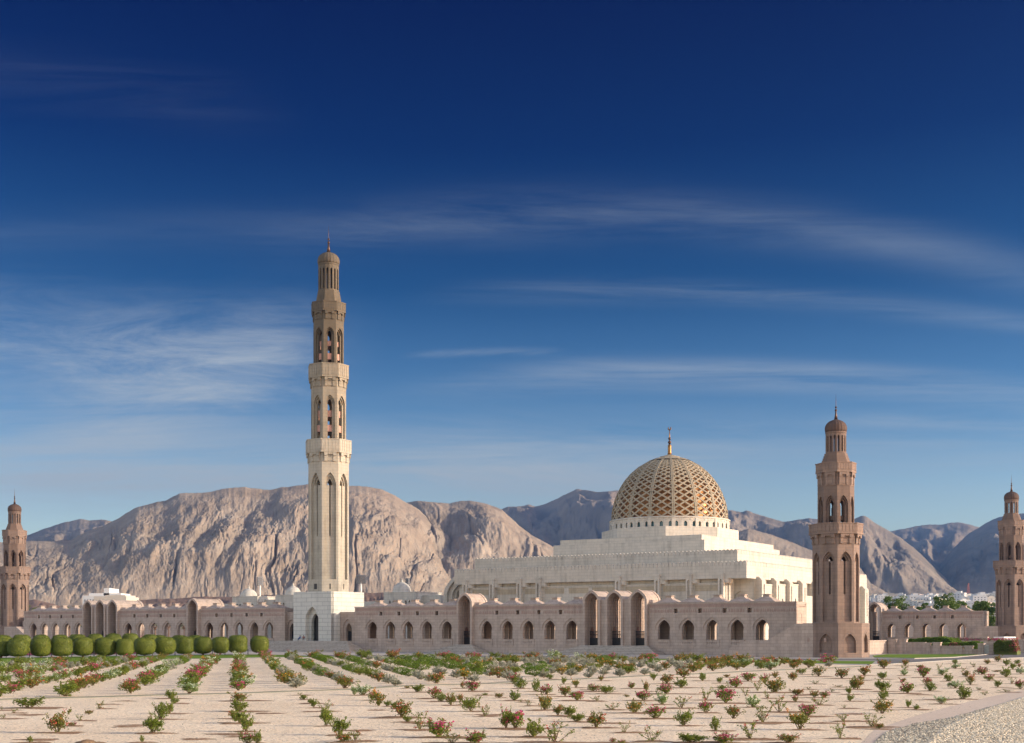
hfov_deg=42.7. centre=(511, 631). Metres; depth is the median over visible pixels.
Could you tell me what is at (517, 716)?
bougainvillea
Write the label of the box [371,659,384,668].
bougainvillea
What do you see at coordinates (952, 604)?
tree
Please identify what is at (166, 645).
round shrub
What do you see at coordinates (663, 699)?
bougainvillea
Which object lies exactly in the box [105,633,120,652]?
round shrub
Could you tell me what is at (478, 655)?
bougainvillea
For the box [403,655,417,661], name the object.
shrub
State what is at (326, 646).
staircase
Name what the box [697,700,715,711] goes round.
bougainvillea
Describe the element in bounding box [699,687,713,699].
bougainvillea
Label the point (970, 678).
bougainvillea
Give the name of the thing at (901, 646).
garden wall
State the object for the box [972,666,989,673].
bougainvillea
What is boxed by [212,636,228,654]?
round shrub
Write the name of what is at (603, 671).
silver shrub
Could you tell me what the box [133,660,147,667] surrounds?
bougainvillea
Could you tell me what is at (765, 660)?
bougainvillea
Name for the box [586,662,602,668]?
bougainvillea
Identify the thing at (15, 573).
minaret
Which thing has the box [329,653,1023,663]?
road
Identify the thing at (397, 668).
shrub
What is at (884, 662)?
bougainvillea
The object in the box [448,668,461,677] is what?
silver shrub
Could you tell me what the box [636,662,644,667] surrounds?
silver shrub
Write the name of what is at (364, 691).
bougainvillea
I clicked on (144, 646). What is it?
round shrub
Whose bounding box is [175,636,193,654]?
round shrub
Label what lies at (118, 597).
building
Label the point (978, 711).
kerb
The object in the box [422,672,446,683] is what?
bougainvillea
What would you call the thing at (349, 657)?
shrub
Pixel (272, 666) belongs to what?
bougainvillea
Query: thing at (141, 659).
silver shrub
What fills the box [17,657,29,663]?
bougainvillea
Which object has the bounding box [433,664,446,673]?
silver shrub
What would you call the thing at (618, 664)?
bougainvillea
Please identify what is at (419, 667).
shrub
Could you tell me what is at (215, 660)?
bougainvillea
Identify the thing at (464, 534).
mountain
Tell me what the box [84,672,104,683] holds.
bougainvillea
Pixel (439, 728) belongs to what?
bougainvillea
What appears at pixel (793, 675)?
bougainvillea
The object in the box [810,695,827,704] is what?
bougainvillea
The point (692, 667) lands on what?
bougainvillea
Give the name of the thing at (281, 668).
silver shrub
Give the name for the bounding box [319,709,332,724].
bougainvillea
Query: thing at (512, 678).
bougainvillea
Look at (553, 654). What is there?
bougainvillea
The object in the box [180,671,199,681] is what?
bougainvillea
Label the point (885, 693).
bougainvillea
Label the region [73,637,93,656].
round shrub
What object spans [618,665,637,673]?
bougainvillea
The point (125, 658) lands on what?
silver shrub
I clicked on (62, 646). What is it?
round shrub
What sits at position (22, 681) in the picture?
bougainvillea
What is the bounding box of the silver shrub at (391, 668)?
[385,663,397,671]
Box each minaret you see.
[0,490,30,634]
[293,226,363,640]
[802,406,869,657]
[993,475,1023,639]
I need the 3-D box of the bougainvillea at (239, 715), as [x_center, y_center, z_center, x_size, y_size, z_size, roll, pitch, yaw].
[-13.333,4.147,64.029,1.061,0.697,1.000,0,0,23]
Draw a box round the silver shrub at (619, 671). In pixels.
[612,667,625,675]
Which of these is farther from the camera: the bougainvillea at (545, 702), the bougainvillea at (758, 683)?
the bougainvillea at (758, 683)
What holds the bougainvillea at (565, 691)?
on the gravel garden
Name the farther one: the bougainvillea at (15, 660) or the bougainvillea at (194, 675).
the bougainvillea at (15, 660)
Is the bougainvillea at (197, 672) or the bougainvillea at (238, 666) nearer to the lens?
the bougainvillea at (197, 672)
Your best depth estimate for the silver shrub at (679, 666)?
149.34 m
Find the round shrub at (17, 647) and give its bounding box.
[6,637,29,656]
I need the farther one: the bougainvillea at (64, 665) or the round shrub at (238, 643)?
the round shrub at (238, 643)
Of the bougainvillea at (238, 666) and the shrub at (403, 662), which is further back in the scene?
the shrub at (403, 662)
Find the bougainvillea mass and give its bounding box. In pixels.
[0,650,1023,742]
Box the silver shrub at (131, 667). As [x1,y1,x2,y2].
[122,662,133,670]
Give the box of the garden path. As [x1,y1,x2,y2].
[6,666,868,699]
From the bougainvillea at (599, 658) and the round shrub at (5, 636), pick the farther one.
the round shrub at (5, 636)
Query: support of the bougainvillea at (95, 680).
on the gravel garden
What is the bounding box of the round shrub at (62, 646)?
[51,637,72,656]
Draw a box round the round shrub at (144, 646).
[134,637,155,656]
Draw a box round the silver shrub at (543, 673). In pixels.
[538,668,549,677]
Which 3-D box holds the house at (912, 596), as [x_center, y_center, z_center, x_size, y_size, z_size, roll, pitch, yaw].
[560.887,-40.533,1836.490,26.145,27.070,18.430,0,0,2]
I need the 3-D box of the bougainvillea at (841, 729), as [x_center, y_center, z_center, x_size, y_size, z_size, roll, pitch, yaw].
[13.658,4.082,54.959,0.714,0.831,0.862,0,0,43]
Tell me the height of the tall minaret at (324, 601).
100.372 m
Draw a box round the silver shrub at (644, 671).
[639,667,650,674]
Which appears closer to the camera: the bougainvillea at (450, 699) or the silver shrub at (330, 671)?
the bougainvillea at (450, 699)
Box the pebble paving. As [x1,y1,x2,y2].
[874,698,1023,742]
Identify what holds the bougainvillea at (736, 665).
on the gravel garden
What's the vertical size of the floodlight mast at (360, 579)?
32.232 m
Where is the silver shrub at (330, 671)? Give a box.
[322,668,333,676]
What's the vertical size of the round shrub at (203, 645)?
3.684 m
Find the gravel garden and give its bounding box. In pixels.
[0,657,1023,742]
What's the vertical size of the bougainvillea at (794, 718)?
1.043 m
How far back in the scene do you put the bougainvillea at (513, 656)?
199.12 m
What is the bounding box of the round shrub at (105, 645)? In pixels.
[94,637,115,655]
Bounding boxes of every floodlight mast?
[257,577,262,595]
[356,575,365,591]
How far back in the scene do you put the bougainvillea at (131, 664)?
149.12 m
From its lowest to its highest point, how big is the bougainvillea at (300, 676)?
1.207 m
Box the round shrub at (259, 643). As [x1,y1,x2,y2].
[250,635,268,652]
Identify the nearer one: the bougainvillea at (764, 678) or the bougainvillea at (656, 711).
the bougainvillea at (656, 711)
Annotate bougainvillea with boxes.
[0,664,17,673]
[0,665,7,672]
[0,672,8,682]
[0,672,13,681]
[0,681,22,692]
[0,683,11,696]
[6,663,24,671]
[6,677,29,690]
[11,656,25,664]
[12,669,32,678]
[12,696,45,707]
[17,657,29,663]
[19,665,39,675]
[20,673,45,687]
[22,662,46,676]
[23,673,47,685]
[30,663,50,673]
[38,663,52,672]
[40,658,56,666]
[42,707,71,731]
[44,674,57,682]
[47,664,58,671]
[49,656,65,662]
[50,672,64,680]
[53,660,69,667]
[53,669,74,679]
[53,680,79,695]
[67,675,91,690]
[73,669,84,675]
[75,673,94,687]
[78,658,90,665]
[82,675,99,685]
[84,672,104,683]
[86,661,101,671]
[89,658,112,668]
[93,672,112,681]
[95,700,103,708]
[102,669,121,679]
[105,657,119,666]
[107,668,121,677]
[110,667,128,675]
[118,665,129,674]
[118,678,138,690]
[119,679,140,692]
[123,653,137,661]
[123,662,136,668]
[124,659,139,669]
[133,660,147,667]
[135,670,159,682]
[135,675,153,685]
[139,669,167,677]
[142,666,160,671]
[142,713,164,732]
[152,702,169,718]
[154,662,168,671]
[161,659,180,666]
[165,689,177,697]
[165,701,174,712]
[176,676,199,690]
[177,681,202,693]
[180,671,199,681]
[181,667,206,677]
[185,665,207,675]
[185,668,207,678]
[190,663,211,673]
[199,657,215,663]
[202,657,217,665]
[226,668,248,674]
[226,692,250,699]
[227,681,244,690]
[228,663,246,671]
[228,674,247,681]
[228,697,248,710]
[230,710,252,722]
[231,670,249,676]
[233,675,256,686]
[236,673,253,681]
[239,715,254,730]
[239,733,257,742]
[251,729,261,742]
[264,657,280,662]
[268,662,282,669]
[274,670,296,682]
[275,668,292,681]
[282,672,307,681]
[303,649,323,658]
[317,700,333,710]
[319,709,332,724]
[324,671,338,679]
[328,716,354,733]
[334,675,361,687]
[334,731,353,741]
[337,660,349,667]
[347,729,360,740]
[350,667,364,674]
[354,649,370,657]
[355,684,371,694]
[363,666,381,677]
[369,687,385,705]
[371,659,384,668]
[371,669,386,681]
[384,652,398,657]
[389,698,412,716]
[410,684,424,691]
[411,709,428,728]
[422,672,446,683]
[423,717,454,736]
[425,686,441,697]
[434,693,445,700]
[438,650,451,658]
[438,733,461,742]
[444,689,455,704]
[456,667,476,679]
[459,696,482,710]
[462,680,480,690]
[464,728,487,742]
[466,662,484,671]
[470,652,482,658]
[478,703,489,715]
[488,652,500,657]
[489,666,510,677]
[498,705,510,727]
[504,710,524,727]
[507,656,519,663]
[507,665,523,672]
[507,673,519,682]
[509,690,519,699]
[510,653,523,659]
[512,679,527,687]
[526,651,539,659]
[526,718,545,736]
[531,678,540,690]
[536,683,552,693]
[536,692,551,709]
[542,718,574,741]
[545,649,561,658]
[549,658,561,662]
[550,704,563,714]
[555,665,566,674]
[558,685,571,695]
[561,705,576,715]
[564,663,575,669]
[566,691,584,699]
[567,712,584,720]
[572,663,586,671]
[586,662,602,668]
[586,711,606,726]
[587,653,600,659]
[588,684,599,690]
[595,655,605,662]
[597,683,615,692]
[602,658,614,667]
[605,703,620,708]
[610,661,627,669]
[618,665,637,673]
[619,720,630,731]
[625,698,647,712]
[635,689,651,699]
[639,725,661,740]
[642,653,657,659]
[643,704,665,717]
[652,691,668,703]
[656,681,673,692]
[659,662,671,669]
[660,671,673,682]
[672,652,681,660]
[672,707,694,724]
[673,677,687,687]
[673,696,691,707]
[674,668,690,676]
[676,732,708,741]
[679,732,695,742]
[680,652,693,661]
[682,662,701,671]
[689,653,705,660]
[693,661,705,669]
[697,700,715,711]
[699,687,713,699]
[705,660,722,670]
[709,716,721,729]
[709,731,738,742]
[714,688,739,702]
[720,653,734,660]
[723,659,735,666]
[724,704,745,718]
[727,676,742,686]
[728,653,751,659]
[728,661,744,669]
[735,657,753,662]
[736,721,756,738]
[738,672,756,680]
[739,660,750,667]
[745,694,760,706]
[750,679,762,690]
[753,704,774,721]
[754,660,765,668]
[758,673,770,682]
[759,657,772,662]
[761,676,785,691]
[762,659,779,669]
[767,693,786,711]
[771,655,784,665]
[776,733,801,742]
[785,707,812,728]
[786,657,803,666]
[786,670,798,680]
[789,688,803,694]
[797,703,818,715]
[801,659,817,667]
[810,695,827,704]
[812,666,827,675]
[818,653,838,662]
[830,720,845,737]
[835,667,849,677]
[835,714,848,720]
[851,675,863,688]
[859,664,871,674]
[861,712,884,726]
[870,697,893,713]
[874,679,891,690]
[877,658,890,667]
[878,689,888,698]
[899,680,915,692]
[914,666,930,676]
[924,682,936,690]
[934,695,948,703]
[947,679,968,687]
[956,685,971,698]
[966,673,974,684]
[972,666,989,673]
[999,666,1010,676]
[1015,678,1023,688]
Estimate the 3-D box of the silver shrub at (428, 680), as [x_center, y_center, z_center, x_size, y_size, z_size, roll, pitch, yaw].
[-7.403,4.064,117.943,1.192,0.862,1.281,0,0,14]
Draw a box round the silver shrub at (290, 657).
[287,652,296,659]
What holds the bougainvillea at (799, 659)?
on the gravel garden
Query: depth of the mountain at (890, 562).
3738.63 m
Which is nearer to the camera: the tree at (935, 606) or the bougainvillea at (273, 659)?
the bougainvillea at (273, 659)
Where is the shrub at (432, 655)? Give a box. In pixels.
[423,654,437,659]
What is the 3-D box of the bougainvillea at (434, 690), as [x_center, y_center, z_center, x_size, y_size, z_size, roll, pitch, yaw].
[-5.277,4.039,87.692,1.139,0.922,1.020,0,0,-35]
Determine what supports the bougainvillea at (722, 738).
on the gravel garden
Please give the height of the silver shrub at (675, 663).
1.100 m
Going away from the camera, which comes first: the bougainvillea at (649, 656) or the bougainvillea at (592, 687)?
the bougainvillea at (592, 687)
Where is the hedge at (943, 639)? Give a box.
[908,636,960,645]
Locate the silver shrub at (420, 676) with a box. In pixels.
[415,672,425,679]
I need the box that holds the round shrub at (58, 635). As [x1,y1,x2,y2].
[51,634,67,639]
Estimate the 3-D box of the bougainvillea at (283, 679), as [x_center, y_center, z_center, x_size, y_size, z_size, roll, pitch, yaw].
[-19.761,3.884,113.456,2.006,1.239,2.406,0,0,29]
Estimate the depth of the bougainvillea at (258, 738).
52.20 m
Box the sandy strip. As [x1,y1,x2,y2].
[861,690,1023,742]
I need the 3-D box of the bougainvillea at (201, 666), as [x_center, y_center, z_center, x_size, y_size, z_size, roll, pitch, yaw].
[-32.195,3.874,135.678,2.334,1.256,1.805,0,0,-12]
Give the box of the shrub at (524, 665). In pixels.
[520,663,534,669]
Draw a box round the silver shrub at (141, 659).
[139,657,149,664]
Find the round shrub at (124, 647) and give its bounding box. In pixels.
[116,638,133,655]
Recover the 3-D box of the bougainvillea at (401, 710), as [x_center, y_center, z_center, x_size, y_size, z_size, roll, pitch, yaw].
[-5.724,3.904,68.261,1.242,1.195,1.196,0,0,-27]
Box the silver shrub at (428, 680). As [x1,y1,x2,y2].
[424,673,432,681]
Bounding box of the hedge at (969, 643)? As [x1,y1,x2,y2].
[942,641,982,648]
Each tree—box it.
[883,595,909,636]
[916,603,928,609]
[932,596,955,608]
[936,592,960,609]
[956,600,971,636]
[972,601,990,613]
[977,601,995,625]
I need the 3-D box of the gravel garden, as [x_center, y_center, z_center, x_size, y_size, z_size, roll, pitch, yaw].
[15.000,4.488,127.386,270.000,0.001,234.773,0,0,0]
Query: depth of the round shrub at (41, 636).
245.86 m
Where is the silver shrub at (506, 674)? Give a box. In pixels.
[500,668,512,679]
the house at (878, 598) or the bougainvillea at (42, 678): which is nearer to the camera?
the bougainvillea at (42, 678)
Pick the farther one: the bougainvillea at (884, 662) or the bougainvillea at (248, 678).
the bougainvillea at (884, 662)
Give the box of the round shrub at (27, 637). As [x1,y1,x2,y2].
[12,634,30,653]
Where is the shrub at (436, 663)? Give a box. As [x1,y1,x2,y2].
[433,662,442,666]
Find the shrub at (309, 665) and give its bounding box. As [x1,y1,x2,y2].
[301,662,319,670]
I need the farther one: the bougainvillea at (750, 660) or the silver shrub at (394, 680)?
the bougainvillea at (750, 660)
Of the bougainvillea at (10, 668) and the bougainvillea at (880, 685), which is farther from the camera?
the bougainvillea at (10, 668)
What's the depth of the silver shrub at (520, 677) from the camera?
117.95 m
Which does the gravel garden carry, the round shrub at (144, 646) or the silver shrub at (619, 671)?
the silver shrub at (619, 671)
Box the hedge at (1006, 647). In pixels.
[993,639,1020,654]
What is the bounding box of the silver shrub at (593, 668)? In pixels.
[586,664,598,672]
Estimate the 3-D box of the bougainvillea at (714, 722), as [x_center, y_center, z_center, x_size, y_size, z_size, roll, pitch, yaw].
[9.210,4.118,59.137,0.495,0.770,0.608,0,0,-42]
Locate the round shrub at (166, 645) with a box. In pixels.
[155,636,175,654]
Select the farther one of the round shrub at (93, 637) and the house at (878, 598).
the house at (878, 598)
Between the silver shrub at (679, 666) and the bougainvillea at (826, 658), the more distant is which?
the bougainvillea at (826, 658)
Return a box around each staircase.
[247,641,366,651]
[426,645,489,652]
[554,645,665,654]
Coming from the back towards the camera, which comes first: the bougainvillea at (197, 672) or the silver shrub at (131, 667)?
the silver shrub at (131, 667)
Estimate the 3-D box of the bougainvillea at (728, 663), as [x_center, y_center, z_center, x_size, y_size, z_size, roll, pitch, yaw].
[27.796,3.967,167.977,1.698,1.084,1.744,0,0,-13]
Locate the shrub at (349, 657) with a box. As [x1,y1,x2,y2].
[345,655,357,661]
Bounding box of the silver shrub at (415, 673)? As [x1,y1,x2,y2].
[412,669,424,676]
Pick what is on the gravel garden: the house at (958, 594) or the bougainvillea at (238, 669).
the bougainvillea at (238, 669)
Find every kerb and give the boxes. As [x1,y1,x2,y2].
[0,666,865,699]
[867,657,1023,664]
[874,654,988,658]
[930,696,1023,741]
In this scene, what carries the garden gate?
on the road
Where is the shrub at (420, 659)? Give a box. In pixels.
[416,657,431,663]
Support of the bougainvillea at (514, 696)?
on the gravel garden
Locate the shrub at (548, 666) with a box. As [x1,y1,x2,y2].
[536,664,552,671]
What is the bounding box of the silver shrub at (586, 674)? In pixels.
[583,669,593,677]
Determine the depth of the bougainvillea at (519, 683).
103.01 m
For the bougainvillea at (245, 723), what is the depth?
58.65 m
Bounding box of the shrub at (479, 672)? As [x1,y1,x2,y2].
[470,667,485,674]
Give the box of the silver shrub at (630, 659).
[627,656,637,661]
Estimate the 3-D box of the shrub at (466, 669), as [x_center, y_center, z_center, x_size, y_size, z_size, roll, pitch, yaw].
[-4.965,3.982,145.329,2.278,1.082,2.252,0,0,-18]
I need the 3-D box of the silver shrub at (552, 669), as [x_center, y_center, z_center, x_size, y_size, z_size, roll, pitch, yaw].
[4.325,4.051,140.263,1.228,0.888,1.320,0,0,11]
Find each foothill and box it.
[29,599,59,610]
[140,593,383,606]
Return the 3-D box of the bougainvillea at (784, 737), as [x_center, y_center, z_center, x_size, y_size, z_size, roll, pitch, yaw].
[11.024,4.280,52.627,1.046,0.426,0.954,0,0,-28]
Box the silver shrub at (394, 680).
[388,674,401,685]
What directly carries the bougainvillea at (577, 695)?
on the gravel garden
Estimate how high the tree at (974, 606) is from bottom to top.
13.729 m
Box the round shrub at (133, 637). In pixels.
[122,633,138,652]
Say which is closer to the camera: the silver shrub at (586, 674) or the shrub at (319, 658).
the silver shrub at (586, 674)
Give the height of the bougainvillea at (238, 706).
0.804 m
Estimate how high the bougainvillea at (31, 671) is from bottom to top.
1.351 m
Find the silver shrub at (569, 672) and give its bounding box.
[564,667,577,675]
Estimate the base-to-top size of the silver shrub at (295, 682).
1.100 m
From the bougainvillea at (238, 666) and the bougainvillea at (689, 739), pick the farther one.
the bougainvillea at (238, 666)
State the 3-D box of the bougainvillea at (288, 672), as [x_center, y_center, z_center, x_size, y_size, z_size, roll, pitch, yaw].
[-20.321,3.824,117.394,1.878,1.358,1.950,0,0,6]
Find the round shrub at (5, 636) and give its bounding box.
[0,635,11,638]
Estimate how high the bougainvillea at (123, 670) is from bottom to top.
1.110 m
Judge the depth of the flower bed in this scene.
284.87 m
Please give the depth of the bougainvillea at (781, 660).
172.69 m
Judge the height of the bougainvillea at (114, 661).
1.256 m
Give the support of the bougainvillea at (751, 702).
on the gravel garden
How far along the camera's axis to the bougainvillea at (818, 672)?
130.99 m
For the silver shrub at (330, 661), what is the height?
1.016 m
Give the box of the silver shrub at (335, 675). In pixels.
[330,671,342,679]
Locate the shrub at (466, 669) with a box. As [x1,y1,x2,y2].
[457,663,472,670]
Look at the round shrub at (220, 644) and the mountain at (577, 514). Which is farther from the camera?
the mountain at (577, 514)
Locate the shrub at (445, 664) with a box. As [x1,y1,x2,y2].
[441,660,459,668]
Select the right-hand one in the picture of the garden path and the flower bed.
the flower bed
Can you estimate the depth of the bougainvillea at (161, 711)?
66.92 m
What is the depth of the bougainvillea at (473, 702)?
73.42 m
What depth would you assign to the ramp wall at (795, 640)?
231.63 m
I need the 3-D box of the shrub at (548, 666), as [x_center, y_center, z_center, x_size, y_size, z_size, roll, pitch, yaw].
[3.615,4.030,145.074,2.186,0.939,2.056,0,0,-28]
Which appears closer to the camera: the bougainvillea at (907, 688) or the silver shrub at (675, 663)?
the bougainvillea at (907, 688)
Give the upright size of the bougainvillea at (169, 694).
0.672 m
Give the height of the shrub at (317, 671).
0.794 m
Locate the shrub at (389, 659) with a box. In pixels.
[384,657,394,663]
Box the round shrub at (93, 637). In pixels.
[87,633,102,654]
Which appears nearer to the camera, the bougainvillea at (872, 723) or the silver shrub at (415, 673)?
the bougainvillea at (872, 723)
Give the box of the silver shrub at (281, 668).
[275,665,289,673]
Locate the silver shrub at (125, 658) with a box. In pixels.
[120,656,127,662]
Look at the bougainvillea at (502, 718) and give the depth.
60.33 m
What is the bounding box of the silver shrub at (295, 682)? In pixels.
[286,675,305,687]
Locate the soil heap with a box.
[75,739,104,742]
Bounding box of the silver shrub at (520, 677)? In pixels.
[508,672,523,680]
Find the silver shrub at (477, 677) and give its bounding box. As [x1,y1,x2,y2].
[467,671,479,681]
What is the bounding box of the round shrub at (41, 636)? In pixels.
[34,634,50,639]
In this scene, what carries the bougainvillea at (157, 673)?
on the gravel garden
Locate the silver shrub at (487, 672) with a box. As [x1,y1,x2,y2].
[483,669,492,675]
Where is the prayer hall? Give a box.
[443,427,868,639]
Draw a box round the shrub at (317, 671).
[312,669,325,675]
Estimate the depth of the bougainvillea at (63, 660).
181.03 m
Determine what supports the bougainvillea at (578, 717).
on the gravel garden
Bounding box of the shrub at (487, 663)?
[481,661,492,669]
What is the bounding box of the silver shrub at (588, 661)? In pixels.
[584,658,594,663]
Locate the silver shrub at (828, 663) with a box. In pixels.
[825,659,833,666]
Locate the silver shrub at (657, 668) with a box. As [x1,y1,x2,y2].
[652,664,666,671]
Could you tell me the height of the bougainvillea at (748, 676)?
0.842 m
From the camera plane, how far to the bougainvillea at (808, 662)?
162.97 m
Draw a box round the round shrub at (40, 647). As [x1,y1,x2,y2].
[30,637,51,657]
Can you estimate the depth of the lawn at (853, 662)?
196.78 m
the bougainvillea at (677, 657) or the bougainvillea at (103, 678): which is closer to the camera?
the bougainvillea at (103, 678)
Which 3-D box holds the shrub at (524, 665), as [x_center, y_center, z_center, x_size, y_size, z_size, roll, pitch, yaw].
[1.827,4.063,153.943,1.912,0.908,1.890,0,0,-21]
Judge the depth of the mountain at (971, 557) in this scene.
4641.36 m
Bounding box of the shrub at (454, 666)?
[449,663,459,669]
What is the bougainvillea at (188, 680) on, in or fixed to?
on the gravel garden
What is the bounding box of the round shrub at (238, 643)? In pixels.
[228,635,247,652]
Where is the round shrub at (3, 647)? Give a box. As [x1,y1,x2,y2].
[0,638,8,657]
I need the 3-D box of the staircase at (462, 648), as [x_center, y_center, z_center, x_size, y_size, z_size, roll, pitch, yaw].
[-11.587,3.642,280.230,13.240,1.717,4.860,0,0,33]
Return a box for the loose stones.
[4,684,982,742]
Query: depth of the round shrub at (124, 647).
228.03 m
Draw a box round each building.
[82,588,129,605]
[94,595,138,600]
[232,586,274,637]
[275,583,300,607]
[383,579,442,638]
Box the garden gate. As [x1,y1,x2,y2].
[977,643,993,654]
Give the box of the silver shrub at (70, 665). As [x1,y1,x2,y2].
[66,661,75,668]
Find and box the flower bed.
[960,638,1017,640]
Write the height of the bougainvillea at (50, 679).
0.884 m
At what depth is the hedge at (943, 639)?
277.56 m
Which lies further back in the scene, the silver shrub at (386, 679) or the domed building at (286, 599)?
the domed building at (286, 599)
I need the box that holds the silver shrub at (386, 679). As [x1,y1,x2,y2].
[381,674,392,682]
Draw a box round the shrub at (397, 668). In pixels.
[392,666,409,674]
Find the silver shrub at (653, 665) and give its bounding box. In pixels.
[647,659,658,668]
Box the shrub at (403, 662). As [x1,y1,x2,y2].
[399,659,415,667]
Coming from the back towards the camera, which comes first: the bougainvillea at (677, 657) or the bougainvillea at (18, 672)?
the bougainvillea at (677, 657)
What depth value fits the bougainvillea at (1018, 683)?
102.30 m
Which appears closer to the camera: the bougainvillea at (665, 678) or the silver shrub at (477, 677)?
the bougainvillea at (665, 678)
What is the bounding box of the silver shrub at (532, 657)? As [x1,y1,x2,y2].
[527,656,537,661]
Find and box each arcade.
[23,598,292,645]
[340,589,806,654]
[869,602,988,641]
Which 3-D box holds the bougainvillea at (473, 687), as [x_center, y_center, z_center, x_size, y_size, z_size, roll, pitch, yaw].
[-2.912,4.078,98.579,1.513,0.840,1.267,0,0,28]
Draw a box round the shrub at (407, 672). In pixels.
[401,669,416,675]
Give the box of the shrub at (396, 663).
[392,658,405,665]
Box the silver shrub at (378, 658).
[373,654,382,661]
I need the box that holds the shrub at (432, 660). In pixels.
[427,658,441,665]
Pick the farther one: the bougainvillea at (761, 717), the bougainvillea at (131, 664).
the bougainvillea at (131, 664)
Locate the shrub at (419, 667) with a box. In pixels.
[409,661,431,670]
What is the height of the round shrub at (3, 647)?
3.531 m
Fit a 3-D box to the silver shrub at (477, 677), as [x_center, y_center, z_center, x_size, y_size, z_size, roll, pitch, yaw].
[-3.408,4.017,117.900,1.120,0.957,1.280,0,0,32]
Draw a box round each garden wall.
[870,640,887,653]
[887,639,977,653]
[959,637,1023,652]
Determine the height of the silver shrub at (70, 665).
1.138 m
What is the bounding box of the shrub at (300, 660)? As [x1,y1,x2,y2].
[297,658,313,662]
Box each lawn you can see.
[0,655,307,662]
[332,656,874,663]
[874,654,980,657]
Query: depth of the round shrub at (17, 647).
218.60 m
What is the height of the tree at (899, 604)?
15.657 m
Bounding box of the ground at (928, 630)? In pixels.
[2,601,1016,665]
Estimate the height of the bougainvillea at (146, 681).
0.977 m
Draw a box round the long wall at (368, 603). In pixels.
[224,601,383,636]
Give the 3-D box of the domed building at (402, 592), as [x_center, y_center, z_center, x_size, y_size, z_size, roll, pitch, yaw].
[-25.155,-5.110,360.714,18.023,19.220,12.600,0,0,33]
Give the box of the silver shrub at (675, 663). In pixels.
[672,659,681,666]
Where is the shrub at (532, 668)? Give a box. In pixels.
[524,665,548,675]
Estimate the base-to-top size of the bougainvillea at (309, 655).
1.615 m
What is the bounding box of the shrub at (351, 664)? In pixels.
[345,662,365,671]
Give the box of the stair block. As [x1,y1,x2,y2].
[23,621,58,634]
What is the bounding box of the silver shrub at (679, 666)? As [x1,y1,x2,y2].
[674,661,686,669]
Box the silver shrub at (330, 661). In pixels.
[326,658,334,663]
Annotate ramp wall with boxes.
[4,627,23,636]
[728,623,825,656]
[969,626,997,639]
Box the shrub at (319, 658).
[317,655,331,661]
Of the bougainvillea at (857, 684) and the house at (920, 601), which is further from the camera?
the house at (920, 601)
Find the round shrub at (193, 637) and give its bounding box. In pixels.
[189,635,200,652]
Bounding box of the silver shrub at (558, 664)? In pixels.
[552,660,564,668]
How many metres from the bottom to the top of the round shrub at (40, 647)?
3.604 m
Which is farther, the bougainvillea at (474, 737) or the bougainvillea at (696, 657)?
the bougainvillea at (696, 657)
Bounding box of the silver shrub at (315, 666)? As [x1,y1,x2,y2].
[311,663,321,670]
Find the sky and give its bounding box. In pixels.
[0,0,1023,541]
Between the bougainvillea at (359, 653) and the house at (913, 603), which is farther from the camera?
the house at (913, 603)
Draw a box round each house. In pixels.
[871,594,888,601]
[902,593,920,603]
[905,599,917,605]
[907,599,926,607]
[916,595,930,599]
[918,601,936,609]
[949,591,966,597]
[969,594,986,601]
[987,596,995,601]
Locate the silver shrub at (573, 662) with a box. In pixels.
[568,659,578,664]
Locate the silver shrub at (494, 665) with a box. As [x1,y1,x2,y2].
[489,660,499,670]
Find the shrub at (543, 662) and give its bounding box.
[533,660,546,665]
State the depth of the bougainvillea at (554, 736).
52.68 m
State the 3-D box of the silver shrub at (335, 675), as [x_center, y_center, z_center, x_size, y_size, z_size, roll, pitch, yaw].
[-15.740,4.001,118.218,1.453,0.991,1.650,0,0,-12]
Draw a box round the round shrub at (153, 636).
[143,634,157,639]
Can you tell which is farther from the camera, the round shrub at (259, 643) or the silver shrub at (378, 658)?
the round shrub at (259, 643)
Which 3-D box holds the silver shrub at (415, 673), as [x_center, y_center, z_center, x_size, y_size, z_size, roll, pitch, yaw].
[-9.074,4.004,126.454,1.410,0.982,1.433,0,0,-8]
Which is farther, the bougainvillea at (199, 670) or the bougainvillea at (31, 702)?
the bougainvillea at (199, 670)
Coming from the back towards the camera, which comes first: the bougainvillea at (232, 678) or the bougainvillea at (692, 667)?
the bougainvillea at (692, 667)
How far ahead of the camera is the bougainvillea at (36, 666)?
130.91 m
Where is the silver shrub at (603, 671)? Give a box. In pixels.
[599,667,608,674]
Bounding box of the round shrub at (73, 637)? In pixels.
[69,634,84,653]
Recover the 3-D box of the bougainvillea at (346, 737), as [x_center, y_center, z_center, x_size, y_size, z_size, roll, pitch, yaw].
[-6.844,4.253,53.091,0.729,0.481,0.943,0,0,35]
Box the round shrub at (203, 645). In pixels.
[194,636,212,654]
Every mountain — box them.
[0,484,450,605]
[26,519,111,540]
[407,501,552,578]
[502,489,817,549]
[739,529,886,594]
[854,516,956,594]
[890,522,978,570]
[938,513,1023,593]
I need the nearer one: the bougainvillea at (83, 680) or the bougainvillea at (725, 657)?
the bougainvillea at (83, 680)
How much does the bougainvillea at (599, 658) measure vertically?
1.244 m
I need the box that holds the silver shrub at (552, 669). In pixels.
[548,666,556,673]
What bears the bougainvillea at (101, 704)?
on the gravel garden

